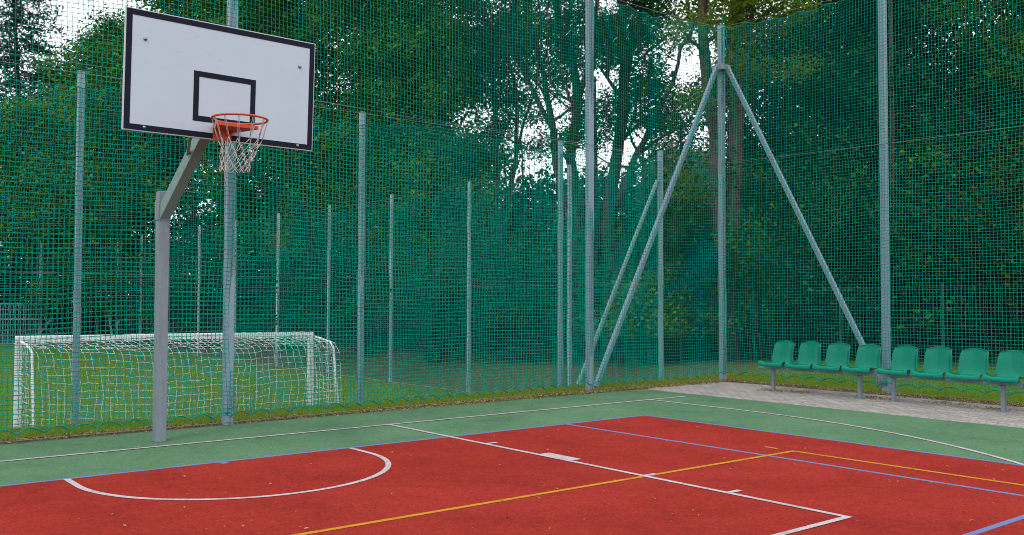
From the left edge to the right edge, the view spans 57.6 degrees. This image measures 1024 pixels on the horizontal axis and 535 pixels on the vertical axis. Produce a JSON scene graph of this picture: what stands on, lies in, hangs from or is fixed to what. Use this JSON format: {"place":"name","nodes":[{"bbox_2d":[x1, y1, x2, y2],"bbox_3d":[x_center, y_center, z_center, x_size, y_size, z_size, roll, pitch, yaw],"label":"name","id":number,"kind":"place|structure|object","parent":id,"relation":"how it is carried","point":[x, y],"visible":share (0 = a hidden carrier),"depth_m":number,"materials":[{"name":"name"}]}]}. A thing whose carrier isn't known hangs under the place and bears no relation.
{"place":"outdoors","nodes":[
{"label":"outdoors","id":0,"kind":"place"},
{"bbox_2d":[0,355,465,427],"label":"lawn grass","id":1,"kind":"structure","parent":0,"point":[178,396],"depth_m":27.24,"materials":[{"name":"green plant"}]},
{"bbox_2d":[0,0,1010,301],"label":"sky","id":2,"kind":"structure","parent":0,"point":[74,10],"materials":[{"name":"white"}]},
{"bbox_2d":[0,304,1023,443],"bbox_3d":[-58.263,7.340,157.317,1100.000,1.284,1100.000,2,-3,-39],"label":"ground","id":3,"kind":"structure","parent":0,"point":[677,366],"depth_m":27.70,"materials":[{"name":"green plant"}]},
{"bbox_2d":[0,269,21,332],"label":"spruce tree","id":4,"kind":"object","parent":3,"relation":"on","point":[5,297],"visible":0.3,"depth_m":58.91,"materials":[{"name":"green plant"}]},
{"bbox_2d":[0,303,41,344],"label":"metal gate","id":5,"kind":"structure","parent":3,"relation":"on","point":[10,318],"depth_m":52.81,"materials":[{"name":"metal"}]},
{"bbox_2d":[0,0,108,339],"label":"spruce tree","id":6,"kind":"object","parent":3,"relation":"on","point":[21,38],"visible":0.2,"depth_m":59.87,"materials":[{"name":"green plant"}]},
{"bbox_2d":[9,249,124,343],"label":"shrub","id":7,"kind":"object","parent":3,"relation":"on","point":[48,307],"visible":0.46,"depth_m":53.28,"materials":[{"name":"green plant"}]},
{"bbox_2d":[0,83,149,335],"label":"deciduous tree","id":8,"kind":"object","parent":3,"relation":"on","point":[25,139],"visible":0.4,"depth_m":54.73,"materials":[{"name":"green plant"}]},
{"bbox_2d":[0,18,186,334],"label":"deciduous tree","id":9,"kind":"object","parent":3,"relation":"on","point":[94,43],"visible":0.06,"depth_m":60.16,"materials":[{"name":"green plant"}]},
{"bbox_2d":[1,4,253,332],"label":"deciduous tree","id":10,"kind":"object","parent":3,"relation":"on","point":[109,66],"visible":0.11,"depth_m":54.42,"materials":[{"name":"green plant"}]},
{"bbox_2d":[41,222,243,345],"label":"shrub","id":11,"kind":"object","parent":3,"relation":"on","point":[118,294],"visible":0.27,"depth_m":49.66,"materials":[{"name":"green plant"}]},
{"bbox_2d":[1,0,333,331],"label":"deciduous tree","id":12,"kind":"object","parent":3,"relation":"on","point":[144,158],"visible":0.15,"depth_m":49.89,"materials":[{"name":"green plant"}]},
{"bbox_2d":[13,332,341,427],"bbox_3d":[-5.258,2.125,15.059,4.960,2.075,1.214,1,-2,-29],"label":"football goal","id":13,"kind":"object","parent":3,"relation":"on","point":[197,336],"visible":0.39,"depth_m":14.96,"materials":[{"name":"white metal"}]},
{"bbox_2d":[137,241,256,347],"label":"shrub","id":14,"kind":"object","parent":3,"relation":"on","point":[213,272],"visible":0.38,"depth_m":46.06,"materials":[{"name":"green plant"}]},
{"bbox_2d":[182,0,379,338],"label":"deciduous tree","id":15,"kind":"object","parent":3,"relation":"on","point":[292,34],"visible":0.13,"depth_m":45.26,"materials":[{"name":"green plant"}]},
{"bbox_2d":[97,342,473,392],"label":"path kerb","id":16,"kind":"structure","parent":3,"relation":"on","point":[298,369],"depth_m":33.26,"materials":[{"name":"grey concrete"}]},
{"bbox_2d":[200,217,373,349],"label":"shrub","id":17,"kind":"object","parent":3,"relation":"on","point":[259,294],"visible":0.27,"depth_m":41.49,"materials":[{"name":"green plant"}]},
{"bbox_2d":[0,61,663,428],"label":"pitch fence","id":18,"kind":"object","parent":3,"relation":"on","point":[362,359],"visible":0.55,"depth_m":17.22,"materials":[{"name":"green metal"}]},
{"bbox_2d":[249,206,483,355],"bbox_3d":[-6.544,0.428,36.804,8.746,6.179,9.294,2,-3,-39],"label":"shrub","id":19,"kind":"object","parent":3,"relation":"on","point":[299,293],"visible":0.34,"depth_m":36.38,"materials":[{"name":"green plant"}]},
{"bbox_2d":[237,0,505,344],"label":"deciduous tree","id":20,"kind":"object","parent":3,"relation":"on","point":[354,132],"visible":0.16,"depth_m":40.26,"materials":[{"name":"green plant"}]},
{"bbox_2d":[327,176,517,363],"bbox_3d":[-3.044,0.056,34.229,6.644,6.803,10.161,0,-2,-5],"label":"shrub","id":21,"kind":"object","parent":3,"relation":"on","point":[431,305],"visible":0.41,"depth_m":32.61,"materials":[{"name":"green plant"}]},
{"bbox_2d":[330,1,546,346],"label":"deciduous tree","id":22,"kind":"object","parent":3,"relation":"on","point":[440,136],"visible":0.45,"depth_m":38.23,"materials":[{"name":"green plant"}]},
{"bbox_2d":[0,0,1012,356],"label":"wood stems","id":23,"kind":"object","parent":3,"relation":"on","point":[892,146],"visible":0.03,"depth_m":32.02,"materials":[{"name":"brown plant"}]},
{"bbox_2d":[434,0,584,348],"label":"deciduous tree","id":24,"kind":"object","parent":3,"relation":"on","point":[504,110],"visible":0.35,"depth_m":37.88,"materials":[{"name":"green plant"}]},
{"bbox_2d":[418,208,601,361],"bbox_3d":[-0.212,0.597,31.745,6.719,5.177,7.248,2,-3,-39],"label":"shrub","id":25,"kind":"object","parent":3,"relation":"on","point":[527,304],"visible":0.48,"depth_m":31.07,"materials":[{"name":"green plant"}]},
{"bbox_2d":[0,389,1023,484],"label":"court green surface","id":26,"kind":"object","parent":3,"relation":"on","point":[998,441],"visible":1,"depth_m":10.22,"materials":[{"name":"rubber"}]},
{"bbox_2d":[121,6,314,441],"bbox_3d":[-2.959,-0.242,8.604,1.761,3.941,1.548,0,-2,15],"label":"basketball hoop","id":27,"kind":"object","parent":26,"relation":"on","point":[201,84],"visible":1,"depth_m":8.57,"materials":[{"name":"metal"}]},
{"bbox_2d":[0,396,850,534],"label":"free throw line","id":28,"kind":"object","parent":26,"relation":"on","point":[558,456],"visible":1,"depth_m":8.36,"materials":[{"name":"white paint"}]},
{"bbox_2d":[0,416,1023,534],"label":"sports court","id":29,"kind":"object","parent":26,"relation":"on","point":[422,476],"visible":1,"depth_m":6.99,"materials":[{"name":"rubber"}]},
{"bbox_2d":[63,448,390,499],"bbox_3d":[-2.037,1.691,7.566,2.590,0.001,1.645,2,-3,-39],"label":"semicircle line","id":30,"kind":"object","parent":29,"relation":"on","point":[384,470],"visible":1,"depth_m":7.00,"materials":[{"name":"white paint"}]},
{"bbox_2d":[0,415,1023,534],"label":"blue court line","id":31,"kind":"object","parent":29,"relation":"on","point":[981,530],"visible":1,"depth_m":8.38,"materials":[{"name":"paint"}]},
{"bbox_2d":[293,446,1023,534],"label":"yellow court line","id":32,"kind":"object","parent":29,"relation":"on","point":[352,525],"visible":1,"depth_m":7.16,"materials":[{"name":"paint"}]},
{"bbox_2d":[42,382,1019,532],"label":"fallen leaves","id":33,"kind":"object","parent":26,"relation":"on","point":[571,460],"visible":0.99,"depth_m":8.29,"materials":[{"name":"plant"}]},
{"bbox_2d":[657,400,1023,464],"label":"three point line","id":34,"kind":"object","parent":26,"relation":"on","point":[880,430],"visible":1,"depth_m":9.97,"materials":[{"name":"white paint"}]},
{"bbox_2d":[0,0,1023,442],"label":"ball stop fence","id":35,"kind":"object","parent":3,"relation":"on","point":[708,258],"visible":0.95,"depth_m":13.59,"materials":[{"name":"fabric"}]},
{"bbox_2d":[0,150,1023,360],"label":"distant wood","id":36,"kind":"object","parent":3,"relation":"on","point":[892,313],"visible":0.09,"depth_m":30.79,"materials":[{"name":"green plant"}]},
{"bbox_2d":[415,0,655,357],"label":"deciduous tree","id":37,"kind":"object","parent":3,"relation":"on","point":[550,43],"visible":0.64,"depth_m":32.85,"materials":[{"name":"green plant"}]},
{"bbox_2d":[183,283,1023,368],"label":"wire fence","id":38,"kind":"object","parent":3,"relation":"on","point":[809,318],"visible":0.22,"depth_m":23.52,"materials":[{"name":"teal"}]},
{"bbox_2d":[518,198,749,359],"bbox_3d":[4.659,0.332,28.948,7.101,5.127,8.340,-1,-2,28],"label":"shrub","id":39,"kind":"object","parent":3,"relation":"on","point":[670,356],"visible":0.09,"depth_m":27.95,"materials":[{"name":"green plant"}]},
{"bbox_2d":[552,254,718,364],"bbox_3d":[4.102,1.276,27.008,4.315,3.310,4.665,1,-2,-24],"label":"shrub","id":40,"kind":"object","parent":3,"relation":"on","point":[650,322],"visible":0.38,"depth_m":26.01,"materials":[{"name":"green plant"}]},
{"bbox_2d":[550,0,726,360],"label":"deciduous tree","id":41,"kind":"object","parent":3,"relation":"on","point":[651,5],"visible":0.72,"depth_m":30.07,"materials":[{"name":"green plant"}]},
{"bbox_2d":[626,135,727,233],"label":"deciduous tree","id":42,"kind":"object","parent":3,"relation":"on","point":[688,153],"visible":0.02,"depth_m":43.42,"materials":[{"name":"green plant"}]},
{"bbox_2d":[651,0,839,360],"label":"deciduous tree","id":43,"kind":"object","parent":3,"relation":"on","point":[737,13],"visible":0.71,"depth_m":25.23,"materials":[{"name":"green plant"}]},
{"bbox_2d":[628,0,920,339],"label":"deciduous tree","id":44,"kind":"object","parent":3,"relation":"on","point":[686,233],"visible":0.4,"depth_m":25.90,"materials":[{"name":"green plant"}]},
{"bbox_2d":[667,94,959,358],"bbox_3d":[7.248,-0.881,24.530,6.388,6.634,7.600,0,-2,1],"label":"shrub","id":45,"kind":"object","parent":3,"relation":"on","point":[775,268],"visible":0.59,"depth_m":23.27,"materials":[{"name":"green plant"}]},
{"bbox_2d":[665,194,968,358],"bbox_3d":[8.203,0.433,25.405,5.932,4.594,8.171,4,-5,-66],"label":"shrub","id":46,"kind":"object","parent":3,"relation":"on","point":[832,313],"visible":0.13,"depth_m":24.19,"materials":[{"name":"green plant"}]},
{"bbox_2d":[663,0,1023,342],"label":"deciduous tree","id":47,"kind":"object","parent":3,"relation":"on","point":[858,26],"visible":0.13,"depth_m":26.70,"materials":[{"name":"green plant"}]},
{"bbox_2d":[706,0,1023,345],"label":"deciduous tree","id":48,"kind":"object","parent":3,"relation":"on","point":[920,104],"visible":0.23,"depth_m":25.44,"materials":[{"name":"green plant"}]},
{"bbox_2d":[742,135,1023,354],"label":"shrub","id":49,"kind":"object","parent":3,"relation":"on","point":[899,241],"visible":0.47,"depth_m":22.12,"materials":[{"name":"green plant"}]},
{"bbox_2d":[790,115,1023,359],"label":"shrub","id":50,"kind":"object","parent":3,"relation":"on","point":[1012,256],"visible":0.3,"depth_m":22.21,"materials":[{"name":"green plant"}]},
{"bbox_2d":[827,0,1023,341],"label":"deciduous tree","id":51,"kind":"object","parent":3,"relation":"on","point":[945,145],"visible":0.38,"depth_m":24.08,"materials":[{"name":"green plant"}]},
{"bbox_2d":[862,6,1023,340],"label":"deciduous tree","id":52,"kind":"object","parent":3,"relation":"on","point":[980,99],"depth_m":28.72,"materials":[{"name":"green plant"}]},
{"bbox_2d":[647,382,1023,427],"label":"pavement","id":53,"kind":"structure","parent":0,"point":[913,407],"depth_m":13.09,"materials":[{"name":"grey concrete"}]},
{"bbox_2d":[0,379,1023,443],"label":"leaf debris","id":54,"kind":"object","parent":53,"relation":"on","point":[512,398],"visible":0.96,"depth_m":13.05,"materials":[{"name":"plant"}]},
{"bbox_2d":[758,340,880,398],"bbox_3d":[4.635,1.536,14.221,0.469,0.799,2.027,2,-3,-39],"label":"seat bench","id":55,"kind":"object","parent":53,"relation":"on","point":[867,361],"visible":0.99,"depth_m":14.17,"materials":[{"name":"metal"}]},
{"bbox_2d":[876,345,1023,411],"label":"seat bench","id":56,"kind":"object","parent":53,"relation":"on","point":[972,366],"visible":1,"depth_m":12.61,"materials":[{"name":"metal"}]}
]}

